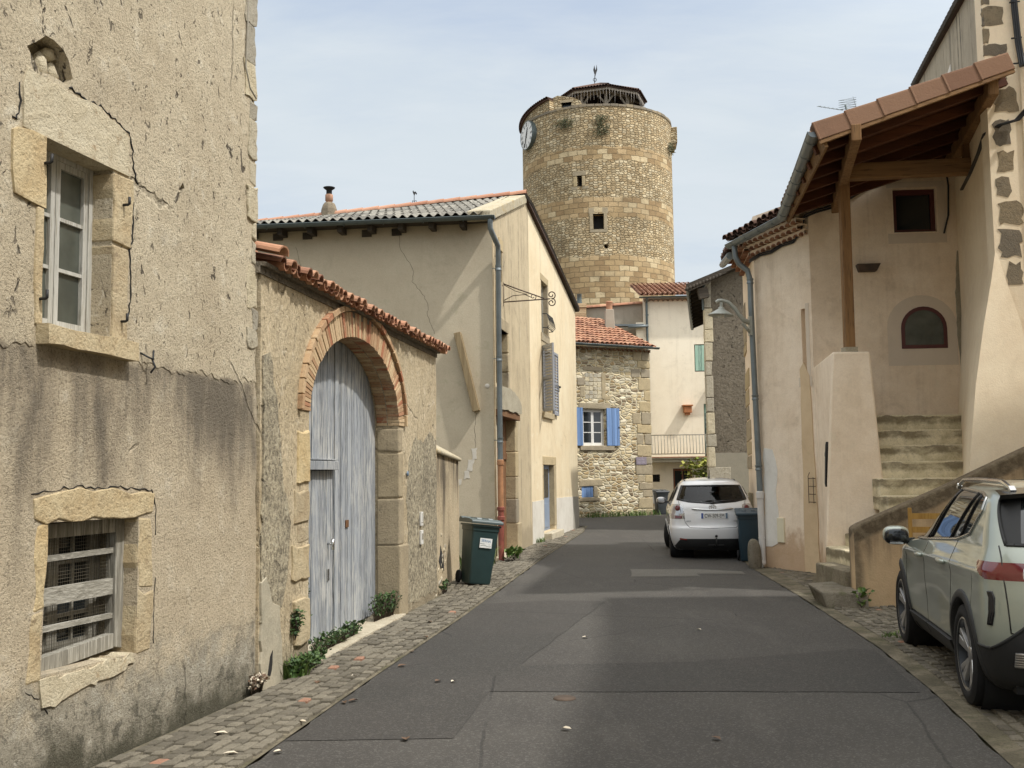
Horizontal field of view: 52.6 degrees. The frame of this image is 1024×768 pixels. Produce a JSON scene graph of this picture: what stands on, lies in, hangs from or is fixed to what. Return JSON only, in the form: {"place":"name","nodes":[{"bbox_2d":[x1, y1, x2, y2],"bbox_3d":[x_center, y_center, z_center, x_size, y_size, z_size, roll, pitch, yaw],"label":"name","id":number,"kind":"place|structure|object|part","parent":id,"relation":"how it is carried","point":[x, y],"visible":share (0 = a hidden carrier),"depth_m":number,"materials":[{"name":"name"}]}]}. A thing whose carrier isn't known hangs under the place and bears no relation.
{"place":"outdoors","nodes":[
{"label":"outdoors","id":0,"kind":"place"},
{"bbox_2d":[519,82,676,345],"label":"round tower","id":1,"kind":"structure","parent":0,"point":[603,204],"depth_m":66.74,"materials":[{"name":"stone"}]},
{"bbox_2d":[553,117,574,128],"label":"wall plant","id":2,"kind":"object","parent":1,"relation":"attached to","point":[563,121],"depth_m":66.96,"materials":[{"name":"green plant"}]},
{"bbox_2d":[573,177,576,186],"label":"window stone","id":3,"kind":"structure","parent":1,"relation":"in","point":[574,178],"depth_m":66.53,"materials":[{"name":"beige stone"}]},
{"bbox_2d":[572,171,585,176],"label":"window stone","id":4,"kind":"structure","parent":1,"relation":"in","point":[578,173],"depth_m":66.51,"materials":[{"name":"beige stone"}]},
{"bbox_2d":[571,186,588,189],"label":"window stone","id":5,"kind":"structure","parent":1,"relation":"in","point":[583,187],"depth_m":66.39,"materials":[{"name":"beige stone"}]},
{"bbox_2d":[582,176,584,185],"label":"window stone","id":6,"kind":"structure","parent":1,"relation":"in","point":[583,177],"depth_m":66.36,"materials":[{"name":"beige stone"}]},
{"bbox_2d":[593,65,596,82],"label":"weather vane","id":7,"kind":"object","parent":1,"relation":"on","point":[595,71],"visible":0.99,"depth_m":72.03,"materials":[{"name":"black metal"}]},
{"bbox_2d":[588,207,607,214],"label":"window stone","id":8,"kind":"structure","parent":1,"relation":"in","point":[605,209],"depth_m":66.06,"materials":[{"name":"beige stone"}]},
{"bbox_2d":[590,213,606,231],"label":"window stone","id":9,"kind":"structure","parent":1,"relation":"in","point":[605,214],"depth_m":65.98,"materials":[{"name":"beige stone"}]},
{"bbox_2d":[590,114,610,135],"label":"wall plant","id":10,"kind":"object","parent":1,"relation":"attached to","point":[599,124],"depth_m":66.35,"materials":[{"name":"green plant"}]},
{"bbox_2d":[667,142,675,154],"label":"wall plant","id":11,"kind":"object","parent":1,"relation":"attached to","point":[671,149],"depth_m":69.40,"materials":[{"name":"green plant"}]},
{"bbox_2d":[254,0,953,295],"label":"sky","id":12,"kind":"structure","parent":0,"point":[376,102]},
{"bbox_2d":[246,526,999,766],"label":"ground","id":13,"kind":"structure","parent":0,"point":[952,711],"depth_m":8.10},
{"bbox_2d":[0,0,258,767],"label":"old house","id":14,"kind":"structure","parent":13,"relation":"on","point":[129,316],"depth_m":6.62,"materials":[{"name":"paint"}]},
{"bbox_2d":[26,612,42,684],"bbox_3d":[-2.767,1.453,5.718,0.306,0.386,0.136,-2,-5,13],"label":"window stone","id":15,"kind":"structure","parent":14,"relation":"in","point":[33,669],"depth_m":5.68,"materials":[{"name":"yellow stone"}]},
{"bbox_2d":[33,524,47,611],"bbox_3d":[-2.764,1.024,5.789,0.305,0.495,0.125,-2,-5,13],"label":"window stone","id":16,"kind":"structure","parent":14,"relation":"in","point":[41,540],"depth_m":5.75,"materials":[{"name":"yellow stone"}]},
{"bbox_2d":[42,150,93,332],"bbox_3d":[-2.755,-0.843,6.191,0.062,1.100,0.715,-2,-5,13],"label":"window","id":17,"kind":"structure","parent":14,"relation":"in","point":[68,213],"depth_m":6.34,"materials":[{"name":"white paint"}]},
{"bbox_2d":[42,522,99,653],"bbox_3d":[-2.790,1.245,6.245,0.062,0.830,0.900,-2,-5,13],"label":"inner window","id":18,"kind":"structure","parent":14,"relation":"in","point":[93,537],"depth_m":6.43,"materials":[{"name":"black glass"}]},
{"bbox_2d":[41,519,124,670],"bbox_3d":[-2.645,1.259,6.231,0.070,0.855,0.940,-2,-5,13],"label":"window","id":19,"kind":"structure","parent":14,"relation":"in","point":[111,587],"depth_m":6.36,"materials":[{"name":"grey wood"}]},
{"bbox_2d":[33,487,154,524],"bbox_3d":[-2.651,0.732,6.323,0.310,0.204,1.195,-2,-5,13],"label":"window stone","id":20,"kind":"structure","parent":14,"relation":"in","point":[77,504],"depth_m":6.19,"materials":[{"name":"yellow stone"}]},
{"bbox_2d":[98,590,153,653],"bbox_3d":[-2.529,1.536,6.760,0.306,0.412,0.207,-2,-5,13],"label":"window stone","id":21,"kind":"structure","parent":14,"relation":"in","point":[135,634],"depth_m":6.66,"materials":[{"name":"yellow stone"}]},
{"bbox_2d":[100,518,152,586],"bbox_3d":[-2.537,1.105,6.790,0.305,0.460,0.193,-2,-5,13],"label":"window stone","id":22,"kind":"structure","parent":14,"relation":"in","point":[133,556],"depth_m":6.72,"materials":[{"name":"yellow stone"}]},
{"bbox_2d":[91,526,586,767],"bbox_3d":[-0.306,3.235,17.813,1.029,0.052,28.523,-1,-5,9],"label":"cobbled verge","id":23,"kind":"structure","parent":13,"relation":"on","point":[298,698],"depth_m":8.01,"materials":[{"name":"grey stone"}]},
{"bbox_2d":[247,671,269,695],"bbox_3d":[-1.991,2.341,8.104,0.157,0.166,0.301,-1,-5,0],"label":"weed","id":24,"kind":"object","parent":23,"relation":"on","point":[257,682],"visible":0.91,"depth_m":8.10,"materials":[{"name":"beige plant"}]},
{"bbox_2d":[281,652,314,679],"bbox_3d":[-1.856,2.387,8.784,0.435,0.203,0.389,2,-5,-26],"label":"grass tuft","id":25,"kind":"object","parent":23,"relation":"on","point":[287,673],"visible":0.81,"depth_m":8.72,"materials":[{"name":"green plant"}]},
{"bbox_2d":[285,645,331,675],"bbox_3d":[-1.774,2.410,9.064,0.296,0.168,0.854,-1,-5,7],"label":"ivy","id":26,"kind":"object","parent":23,"relation":"on","point":[316,655],"visible":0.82,"depth_m":8.95,"materials":[{"name":"green plant"}]},
{"bbox_2d":[438,578,450,593],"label":"weed","id":27,"kind":"object","parent":23,"relation":"on","point":[445,583],"visible":0.98,"depth_m":14.63,"materials":[{"name":"green plant"}]},
{"bbox_2d":[455,516,503,584],"bbox_3d":[-0.524,2.567,15.932,0.517,1.015,0.624,8,-8,-22],"label":"wheelie bin","id":28,"kind":"object","parent":23,"relation":"on","point":[479,542],"visible":1,"depth_m":15.72,"materials":[{"name":"green plastic"}]},
{"bbox_2d":[459,548,502,569],"bbox_3d":[-0.654,3.092,18.526,0.796,0.447,2.152,-2,-5,17],"label":"grass tuft","id":29,"kind":"object","parent":23,"relation":"on","point":[460,559],"visible":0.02,"depth_m":18.20,"materials":[{"name":"green plant"}]},
{"bbox_2d":[503,545,524,560],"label":"weed","id":30,"kind":"object","parent":23,"relation":"on","point":[511,551],"visible":0.98,"depth_m":19.88,"materials":[{"name":"green plant"}]},
{"bbox_2d":[536,537,546,542],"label":"grass tuft","id":31,"kind":"object","parent":23,"relation":"on","point":[540,539],"visible":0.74,"depth_m":25.06,"materials":[{"name":"green plant"}]},
{"bbox_2d":[255,241,449,690],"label":"gate wall","id":32,"kind":"structure","parent":13,"relation":"on","point":[346,490],"depth_m":10.90,"materials":[{"name":"yellow stone"}]},
{"bbox_2d":[290,606,306,639],"bbox_3d":[-1.868,2.065,8.947,0.184,0.276,0.180,-1,-5,0],"label":"ivy","id":33,"kind":"object","parent":32,"relation":"attached to","point":[296,622],"visible":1,"depth_m":8.92,"materials":[{"name":"green plant"}]},
{"bbox_2d":[308,470,334,643],"bbox_3d":[-1.999,1.719,10.211,0.111,1.729,1.371,-1,-5,9],"label":"wicket door","id":34,"kind":"structure","parent":32,"relation":"in","point":[319,484],"depth_m":10.58,"materials":[{"name":"grey paint"}]},
{"bbox_2d":[308,618,365,651],"bbox_3d":[-1.734,2.510,10.333,0.247,0.184,1.372,-2,-5,11],"label":"ivy","id":35,"kind":"object","parent":32,"relation":"on","point":[333,639],"visible":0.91,"depth_m":10.24,"materials":[{"name":"green plant"}]},
{"bbox_2d":[368,590,402,621],"bbox_3d":[-1.499,2.588,12.108,0.277,0.324,0.754,-2,-5,14],"label":"ivy","id":36,"kind":"object","parent":32,"relation":"on","point":[385,606],"visible":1,"depth_m":12.07,"materials":[{"name":"green plant"}]},
{"bbox_2d":[256,190,579,562],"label":"barn house","id":37,"kind":"structure","parent":13,"relation":"on","point":[442,270],"depth_m":20.98,"materials":[{"name":"paint"}]},
{"bbox_2d":[321,186,336,221],"bbox_3d":[-4.453,-4.327,25.214,0.406,0.960,0.406,1,-5,-22],"label":"stone chimney","id":38,"kind":"object","parent":37,"relation":"on","point":[329,206],"visible":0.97,"depth_m":25.12,"materials":[{"name":"stone"}]},
{"bbox_2d":[454,332,479,411],"bbox_3d":[-0.885,-0.237,20.375,0.493,1.586,0.180,-1,-5,7],"label":"wooden plank","id":39,"kind":"object","parent":37,"relation":"attached to","point":[467,372],"visible":1,"depth_m":20.30,"materials":[{"name":"brown wood"}]},
{"bbox_2d":[498,237,502,285],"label":"window stone","id":40,"kind":"structure","parent":37,"relation":"in","point":[500,241],"depth_m":21.57,"materials":[{"name":"beige stone"}]},
{"bbox_2d":[497,420,506,548],"bbox_3d":[-0.325,2.089,21.486,0.093,2.740,2.104,-2,-5,10],"label":"plank door","id":41,"kind":"structure","parent":37,"relation":"in","point":[504,422],"depth_m":22.34,"materials":[{"name":"brown wood"}]},
{"bbox_2d":[501,318,508,333],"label":"window stone","id":42,"kind":"structure","parent":37,"relation":"in","point":[504,325],"depth_m":21.73,"materials":[{"name":"beige stone"}]},
{"bbox_2d":[502,354,508,371],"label":"window stone","id":43,"kind":"structure","parent":37,"relation":"in","point":[505,357],"depth_m":21.97,"materials":[{"name":"beige stone"}]},
{"bbox_2d":[502,335,508,352],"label":"window stone","id":44,"kind":"structure","parent":37,"relation":"in","point":[505,338],"depth_m":22.00,"materials":[{"name":"beige stone"}]},
{"bbox_2d":[502,373,508,387],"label":"window stone","id":45,"kind":"structure","parent":37,"relation":"in","point":[505,376],"depth_m":21.94,"materials":[{"name":"beige stone"}]},
{"bbox_2d":[503,282,555,305],"bbox_3d":[0.359,-1.883,21.641,1.107,0.536,0.028,-1,-5,3],"label":"sign bracket","id":46,"kind":"object","parent":37,"relation":"attached to","point":[506,285],"visible":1,"depth_m":21.63,"materials":[{"name":"metal"}]},
{"bbox_2d":[541,285,542,331],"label":"window","id":47,"kind":"structure","parent":37,"relation":"in","point":[541,285],"depth_m":27.52,"materials":[{"name":"grey wood"}]},
{"bbox_2d":[543,466,544,527],"bbox_3d":[0.641,2.857,26.193,0.333,1.592,0.111,-2,-5,12],"label":"door frame","id":48,"kind":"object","parent":37,"relation":"in","point":[543,466],"depth_m":26.17,"materials":[{"name":"beige stone"}]},
{"bbox_2d":[540,273,547,285],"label":"window stone","id":49,"kind":"structure","parent":37,"relation":"in","point":[544,281],"depth_m":27.18,"materials":[{"name":"beige stone"}]},
{"bbox_2d":[542,353,546,411],"bbox_3d":[0.756,-0.064,27.166,0.062,1.630,1.300,-2,-5,12],"label":"window","id":50,"kind":"structure","parent":37,"relation":"in","point":[545,353],"depth_m":27.65,"materials":[{"name":"grey wood"}]},
{"bbox_2d":[541,332,549,343],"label":"window stone","id":51,"kind":"structure","parent":37,"relation":"in","point":[544,338],"depth_m":26.96,"materials":[{"name":"beige stone"}]},
{"bbox_2d":[543,287,548,336],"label":"window stone","id":52,"kind":"structure","parent":37,"relation":"in","point":[545,289],"depth_m":27.57,"materials":[{"name":"beige stone"}]},
{"bbox_2d":[543,465,549,530],"bbox_3d":[0.829,2.966,26.987,0.060,1.700,1.530,-2,-5,12],"label":"front door","id":53,"kind":"structure","parent":37,"relation":"in","point":[546,467],"depth_m":27.28,"materials":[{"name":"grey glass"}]},
{"bbox_2d":[542,411,554,419],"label":"window stone","id":54,"kind":"structure","parent":37,"relation":"in","point":[547,415],"depth_m":26.84,"materials":[{"name":"beige stone"}]},
{"bbox_2d":[546,355,552,412],"bbox_3d":[0.908,-0.006,27.857,0.329,1.616,0.126,-2,-5,12],"label":"window stone","id":55,"kind":"structure","parent":37,"relation":"in","point":[548,355],"depth_m":27.78,"materials":[{"name":"beige stone"}]},
{"bbox_2d":[543,456,555,464],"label":"window stone","id":56,"kind":"structure","parent":37,"relation":"in","point":[547,460],"depth_m":27.08,"materials":[{"name":"beige stone"}]},
{"bbox_2d":[549,465,556,524],"bbox_3d":[1.011,2.995,27.895,0.336,1.593,0.323,-2,-5,12],"label":"window stone","id":57,"kind":"structure","parent":37,"relation":"in","point":[552,469],"depth_m":27.74,"materials":[{"name":"beige stone"}]},
{"bbox_2d":[435,445,460,596],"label":"wall","id":58,"kind":"structure","parent":13,"relation":"on","point":[447,518],"depth_m":15.97,"materials":[{"name":"paint"}]},
{"bbox_2d":[575,317,659,517],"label":"stone house","id":59,"kind":"structure","parent":13,"relation":"on","point":[614,443],"depth_m":40.00,"materials":[{"name":"stone"}]},
{"bbox_2d":[577,377,584,384],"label":"window stone","id":60,"kind":"structure","parent":59,"relation":"in","point":[580,381],"depth_m":39.37,"materials":[{"name":"beige stone"}]},
{"bbox_2d":[580,386,584,396],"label":"window stone","id":61,"kind":"structure","parent":59,"relation":"in","point":[582,389],"depth_m":39.38,"materials":[{"name":"beige stone"}]},
{"bbox_2d":[579,498,599,501],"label":"window stone","id":62,"kind":"structure","parent":59,"relation":"in","point":[581,499],"depth_m":39.11,"materials":[{"name":"beige stone"}]},
{"bbox_2d":[579,480,602,486],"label":"window stone","id":63,"kind":"structure","parent":59,"relation":"in","point":[581,482],"depth_m":39.23,"materials":[{"name":"beige stone"}]},
{"bbox_2d":[583,366,601,370],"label":"window stone","id":64,"kind":"structure","parent":59,"relation":"in","point":[587,368],"depth_m":39.66,"materials":[{"name":"beige stone"}]},
{"bbox_2d":[585,373,601,398],"bbox_3d":[3.106,0.075,39.670,0.761,0.987,0.053,2,-6,-29],"label":"blocked window","id":65,"kind":"structure","parent":59,"relation":"in","point":[588,376],"depth_m":39.64,"materials":[{"name":"stone"}]},
{"bbox_2d":[583,409,603,445],"bbox_3d":[3.064,1.662,39.663,1.040,1.400,0.062,2,-6,-29],"label":"window","id":66,"kind":"structure","parent":59,"relation":"in","point":[593,419],"depth_m":39.67,"materials":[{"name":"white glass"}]},
{"bbox_2d":[579,403,610,408],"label":"window stone","id":67,"kind":"structure","parent":59,"relation":"in","point":[585,405],"depth_m":39.61,"materials":[{"name":"beige stone"}]},
{"bbox_2d":[594,486,597,496],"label":"window stone","id":68,"kind":"structure","parent":59,"relation":"in","point":[595,487],"depth_m":39.31,"materials":[{"name":"beige stone"}]},
{"bbox_2d":[580,446,614,449],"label":"window stone","id":69,"kind":"structure","parent":59,"relation":"in","point":[581,447],"depth_m":39.46,"materials":[{"name":"beige stone"}]},
{"bbox_2d":[601,373,605,398],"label":"window stone","id":70,"kind":"structure","parent":59,"relation":"in","point":[603,375],"depth_m":39.88,"materials":[{"name":"beige stone"}]},
{"bbox_2d":[605,301,614,327],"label":"rendered chimney","id":71,"kind":"object","parent":59,"relation":"on","point":[609,317],"visible":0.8,"depth_m":42.51,"materials":[{"name":"beige paint"}]},
{"bbox_2d":[586,282,706,508],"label":"house","id":72,"kind":"structure","parent":13,"relation":"on","point":[677,382],"depth_m":43.70,"materials":[{"name":"beige paint"}]},
{"bbox_2d":[575,294,585,316],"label":"brick chimney","id":73,"kind":"object","parent":72,"relation":"on","point":[582,311],"visible":0.77,"depth_m":44.37,"materials":[{"name":"brick"}]},
{"bbox_2d":[673,468,691,489],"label":"lower door","id":74,"kind":"structure","parent":72,"relation":"in","point":[677,477],"depth_m":43.49,"materials":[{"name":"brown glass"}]},
{"bbox_2d":[682,405,692,414],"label":"nest box","id":75,"kind":"object","parent":72,"relation":"attached to","point":[687,409],"visible":1,"depth_m":43.25,"materials":[{"name":"orange ceramic"}]},
{"bbox_2d":[685,265,748,495],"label":"roughcast house","id":76,"kind":"structure","parent":13,"relation":"on","point":[725,391],"depth_m":29.55,"materials":[{"name":"stone"}]},
{"bbox_2d":[719,52,1014,572],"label":"porch house","id":77,"kind":"structure","parent":13,"relation":"on","point":[843,259],"depth_m":17.19,"materials":[{"name":"beige paint"}]},
{"bbox_2d":[708,299,752,335],"bbox_3d":[3.894,-1.198,18.465,0.792,0.654,0.456,-1,-5,0],"label":"street lamp","id":78,"kind":"object","parent":77,"relation":"attached to","point":[720,312],"visible":1,"depth_m":18.45,"materials":[{"name":"grey metal"}]},
{"bbox_2d":[817,97,855,109],"bbox_3d":[6.307,-4.405,20.028,0.924,2.471,0.169,0,-5,-13],"label":"tv aerial","id":79,"kind":"object","parent":77,"relation":"attached to","point":[848,104],"visible":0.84,"depth_m":20.18,"materials":[{"name":"metal"}]},
{"bbox_2d":[892,189,935,232],"bbox_3d":[6.748,-2.900,17.439,0.700,0.740,0.060,-1,-5,5],"label":"square window","id":80,"kind":"structure","parent":77,"relation":"in","point":[913,210],"depth_m":17.44,"materials":[{"name":"black glass"}]},
{"bbox_2d":[901,306,947,348],"bbox_3d":[6.825,-0.935,17.180,0.740,0.700,0.072,-1,-5,5],"label":"arched window","id":81,"kind":"structure","parent":77,"relation":"in","point":[921,327],"depth_m":17.15,"materials":[{"name":"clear glass"}]},
{"bbox_2d":[744,561,1023,767],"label":"parking bed","id":82,"kind":"object","parent":13,"relation":"on","point":[1006,747],"visible":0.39,"depth_m":8.44,"materials":[{"name":"grey concrete"}]},
{"bbox_2d":[734,508,758,560],"bbox_3d":[4.468,2.845,19.563,0.473,0.990,0.572,-1,-5,9],"label":"wheelie bin","id":83,"kind":"object","parent":82,"relation":"on","point":[747,521],"visible":0.69,"depth_m":19.36,"materials":[{"name":"teal plastic"}]},
{"bbox_2d":[748,539,761,569],"bbox_3d":[4.241,3.007,18.094,0.237,0.600,0.281,-1,-5,0],"label":"guard stone","id":84,"kind":"object","parent":82,"relation":"on","point":[754,556],"visible":0.84,"depth_m":17.98,"materials":[{"name":"beige stone"}]},
{"bbox_2d":[768,567,814,586],"bbox_3d":[4.576,2.993,15.516,0.583,0.039,5.514,-1,-5,4],"label":"cobbled strip","id":85,"kind":"object","parent":82,"relation":"on","point":[803,575],"visible":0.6,"depth_m":16.64,"materials":[{"name":"grey stone"}]},
{"bbox_2d":[851,586,874,606],"bbox_3d":[4.272,2.607,12.663,0.311,0.298,0.226,1,-5,-15],"label":"weed","id":86,"kind":"object","parent":82,"relation":"on","point":[862,590],"visible":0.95,"depth_m":12.60,"materials":[{"name":"green plant"}]},
{"bbox_2d":[834,605,1023,749],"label":"cobbled parking","id":87,"kind":"structure","parent":82,"relation":"on","point":[1002,714],"depth_m":9.41,"materials":[{"name":"grey stone"}]},
{"bbox_2d":[882,630,900,638],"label":"grass tuft","id":88,"kind":"object","parent":87,"relation":"on","point":[889,635],"visible":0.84,"depth_m":10.54,"materials":[{"name":"green plant"}]},
{"bbox_2d":[907,508,943,536],"bbox_3d":[4.883,2.076,12.081,0.460,1.242,0.525,-2,-5,20],"label":"wooden chair","id":89,"kind":"object","parent":87,"relation":"on","point":[911,529],"visible":0.12,"depth_m":12.36,"materials":[{"name":"wood"}]},
{"bbox_2d":[882,477,1023,710],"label":"parked car","id":90,"kind":"object","parent":87,"relation":"on","point":[960,587],"visible":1,"depth_m":7.47,"materials":[{"name":"silver paint"}]},
{"bbox_3d":[3.708,1.729,9.390,0.170,0.710,1.047,-2,-5,11],"label":"front door","id":91,"kind":"part","parent":90,"relation":"part of","materials":[{"name":"green paint"}]},
{"bbox_3d":[3.497,1.616,8.462,0.124,0.783,1.060,-2,-5,11],"label":"rear door","id":92,"kind":"part","parent":90,"relation":"part of","materials":[{"name":"green paint"}]},
{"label":"side window","id":93,"kind":"part","parent":90,"relation":"part of","materials":[{"name":"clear glass"}]},
{"bbox_3d":[4.141,0.894,7.091,1.533,0.389,0.487,-2,-5,11],"label":"window frame","id":94,"kind":"part","parent":90,"relation":"part of","materials":[{"name":"black glass"}]},
{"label":"rear window","id":95,"kind":"part","parent":90,"relation":"part of","materials":[{"name":"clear glass"}]},
{"bbox_2d":[808,414,962,609],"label":"stone steps","id":96,"kind":"structure","parent":13,"relation":"on","point":[920,454],"depth_m":15.05,"materials":[{"name":"beige stone"}]},
{"bbox_2d":[911,0,1023,474],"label":"tall house","id":97,"kind":"structure","parent":13,"relation":"on","point":[989,192],"depth_m":13.91,"materials":[{"name":"paint"}]},
{"bbox_2d":[245,514,1013,767],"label":"road","id":98,"kind":"structure","parent":0,"point":[751,613],"depth_m":7.59,"materials":[{"name":"grey asphalt"}]},
{"bbox_2d":[553,695,575,700],"bbox_3d":[0.399,2.386,7.875,0.176,0.012,0.176,-1,-5,0],"label":"valve cover","id":99,"kind":"object","parent":98,"relation":"on","point":[564,697],"visible":1,"depth_m":7.85,"materials":[{"name":"metal"}]},
{"bbox_2d":[284,600,919,740],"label":"road resurfacing","id":100,"kind":"structure","parent":98,"relation":"on","point":[478,653],"depth_m":8.70,"materials":[{"name":"asphalt"}]},
{"bbox_2d":[579,510,660,517],"bbox_3d":[4.095,4.921,39.648,3.886,0.280,1.404,2,-6,-29],"label":"weed strip","id":101,"kind":"object","parent":98,"relation":"on","point":[632,513],"visible":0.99,"depth_m":39.51,"materials":[{"name":"green plant"}]},
{"bbox_2d":[652,490,669,513],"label":"wheelie bin","id":102,"kind":"object","parent":98,"relation":"on","point":[661,508],"visible":0.88,"depth_m":40.62,"materials":[{"name":"grey plastic"}]},
{"bbox_2d":[630,569,744,576],"bbox_3d":[2.941,3.175,17.440,1.896,0.001,1.313,-1,-5,6],"label":"road patch","id":103,"kind":"object","parent":98,"relation":"on","point":[660,572],"visible":1,"depth_m":17.45,"materials":[{"name":"grey asphalt"}]},
{"bbox_2d":[679,457,706,477],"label":"shrub","id":104,"kind":"object","parent":98,"relation":"on","point":[702,472],"visible":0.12,"depth_m":40.88,"materials":[{"name":"green plant"}]},
{"bbox_2d":[656,470,751,556],"bbox_3d":[4.115,2.708,21.926,2.059,1.773,4.238,-1,-5,7],"label":"parked car","id":105,"kind":"object","parent":98,"relation":"on","point":[700,514],"visible":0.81,"depth_m":20.10,"materials":[{"name":"white paint"}]},
{"bbox_3d":[3.470,2.932,22.581,0.190,0.751,0.950,-1,-5,7],"label":"front door","id":106,"kind":"part","parent":105,"relation":"part of","materials":[{"name":"white paint"}]},
{"bbox_3d":[3.901,2.160,20.280,1.355,0.374,0.473,-1,-5,7],"label":"window frame","id":107,"kind":"part","parent":105,"relation":"part of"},
{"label":"rear window","id":108,"kind":"part","parent":105,"relation":"part of","materials":[{"name":"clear glass"}]},
{"bbox_2d":[849,447,1023,606],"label":"stair parapet","id":109,"kind":"structure","parent":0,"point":[875,556],"depth_m":12.88,"materials":[{"name":"beige paint"}]}
]}

